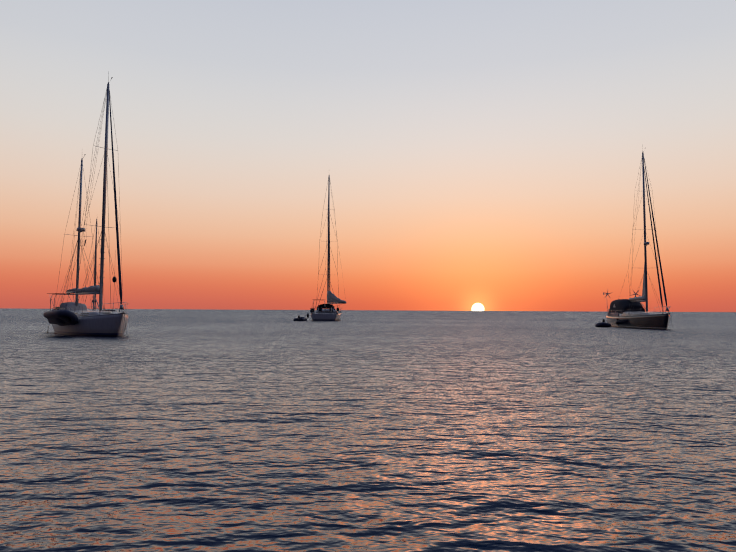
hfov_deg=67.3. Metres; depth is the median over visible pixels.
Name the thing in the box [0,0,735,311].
sky
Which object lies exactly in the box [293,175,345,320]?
sloop
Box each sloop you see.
[83,219,104,310]
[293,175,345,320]
[595,145,673,329]
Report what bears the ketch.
on the sea
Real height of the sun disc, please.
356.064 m
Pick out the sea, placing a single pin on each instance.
(186, 430)
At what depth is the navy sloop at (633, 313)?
55.21 m
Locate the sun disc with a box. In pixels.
[471,302,484,310]
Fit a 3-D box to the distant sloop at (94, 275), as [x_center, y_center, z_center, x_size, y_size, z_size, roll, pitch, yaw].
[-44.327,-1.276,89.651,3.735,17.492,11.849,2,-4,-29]
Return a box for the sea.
[0,308,735,551]
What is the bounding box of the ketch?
[43,71,128,337]

